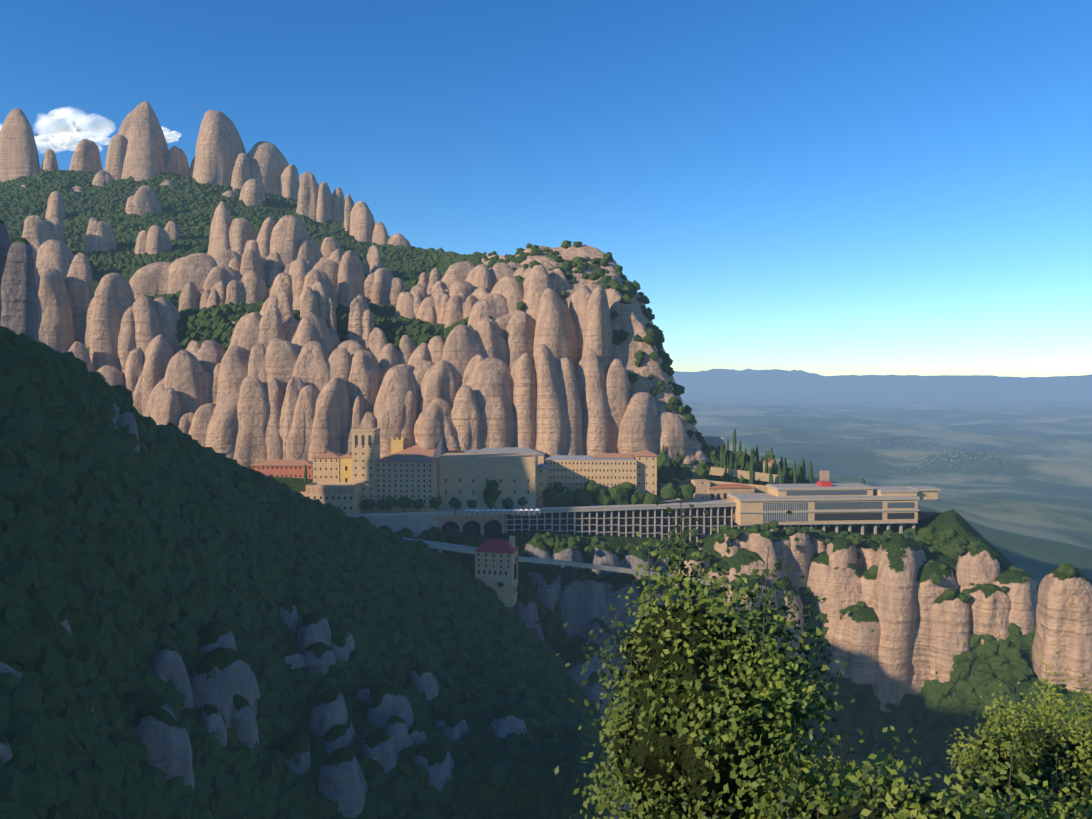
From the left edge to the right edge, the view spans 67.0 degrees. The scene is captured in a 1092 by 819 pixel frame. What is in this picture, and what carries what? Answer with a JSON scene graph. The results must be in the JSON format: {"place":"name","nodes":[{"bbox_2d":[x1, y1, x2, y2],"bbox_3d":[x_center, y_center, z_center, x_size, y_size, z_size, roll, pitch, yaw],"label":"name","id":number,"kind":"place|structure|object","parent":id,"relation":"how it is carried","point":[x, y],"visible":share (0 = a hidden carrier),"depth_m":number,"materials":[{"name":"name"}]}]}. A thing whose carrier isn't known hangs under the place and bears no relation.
{"place":"outdoors","nodes":[
{"label":"outdoors","id":0,"kind":"place"},
{"bbox_2d":[0,106,180,153],"bbox_3d":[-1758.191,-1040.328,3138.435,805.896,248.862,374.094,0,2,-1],"label":"cloud","id":1,"kind":"structure","parent":0,"point":[68,128],"depth_m":3084.30,"materials":[{"name":"white"}]},
{"bbox_2d":[30,179,701,499],"bbox_3d":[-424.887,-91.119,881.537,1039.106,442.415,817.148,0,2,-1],"label":"massif rock","id":2,"kind":"object","parent":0,"point":[631,319],"visible":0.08,"depth_m":560.74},
{"bbox_2d":[0,169,703,496],"bbox_3d":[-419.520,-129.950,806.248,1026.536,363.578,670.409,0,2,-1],"label":"massif trees","id":3,"kind":"object","parent":2,"relation":"on","point":[407,265],"visible":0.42,"depth_m":873.26,"materials":[{"name":"green plant"}]},
{"bbox_2d":[0,101,709,466],"bbox_3d":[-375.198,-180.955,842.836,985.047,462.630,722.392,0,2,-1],"label":"rock pinnacles","id":4,"kind":"object","parent":2,"relation":"on","point":[276,381],"visible":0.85,"depth_m":547.67,"materials":[{"name":"beige stone"}]},
{"bbox_2d":[237,429,864,484],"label":"cypress trees","id":5,"kind":"object","parent":2,"relation":"on","point":[798,478],"visible":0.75,"depth_m":523.25,"materials":[{"name":"green plant"}]},
{"bbox_2d":[0,219,1091,818],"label":"rock cliffs","id":6,"kind":"structure","parent":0,"point":[918,623],"depth_m":400.77,"materials":[{"name":"beige stone"}]},
{"bbox_2d":[473,520,1091,614],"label":"shrubs","id":7,"kind":"object","parent":6,"relation":"on","point":[1069,570],"visible":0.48,"depth_m":435.37,"materials":[{"name":"green plant"}]},
{"bbox_2d":[0,0,1091,376],"label":"sky","id":8,"kind":"structure","parent":0,"point":[821,187],"materials":[{"name":"blue"}]},
{"bbox_2d":[246,451,1090,796],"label":"terrain","id":9,"kind":"structure","parent":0,"point":[960,525],"depth_m":459.01,"materials":[{"name":"green plant"}]},
{"bbox_2d":[250,428,657,516],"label":"monastery buildings","id":10,"kind":"structure","parent":9,"relation":"on","point":[348,483],"depth_m":460.43,"materials":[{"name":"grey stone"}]},
{"bbox_2d":[346,436,940,606],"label":"terraced building complex","id":11,"kind":"structure","parent":9,"relation":"on","point":[824,500],"depth_m":473.68,"materials":[{"name":"concrete"}]},
{"bbox_2d":[359,496,539,514],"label":"row of trees","id":12,"kind":"object","parent":11,"relation":"on","point":[388,502],"visible":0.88,"depth_m":442.72,"materials":[{"name":"green plant"}]},
{"bbox_2d":[379,435,1091,801],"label":"trees","id":13,"kind":"object","parent":9,"relation":"on","point":[931,703],"visible":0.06,"depth_m":415.46,"materials":[{"name":"green plant"}]},
{"bbox_2d":[554,493,1091,818],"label":"trees","id":14,"kind":"object","parent":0,"point":[695,682],"depth_m":6.96,"materials":[{"name":"green plant"}]},
{"bbox_2d":[673,369,1091,586],"bbox_3d":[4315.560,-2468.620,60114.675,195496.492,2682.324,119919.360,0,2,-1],"label":"distant plain","id":15,"kind":"structure","parent":0,"point":[1003,464],"depth_m":8294.14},
{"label":"hill slope","id":16,"kind":"structure","parent":0,"visible":0},
{"bbox_2d":[0,326,610,818],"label":"slope forest trees","id":17,"kind":"object","parent":16,"relation":"on","point":[122,554],"visible":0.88,"depth_m":239.26,"materials":[{"name":"green plant"}]}
]}

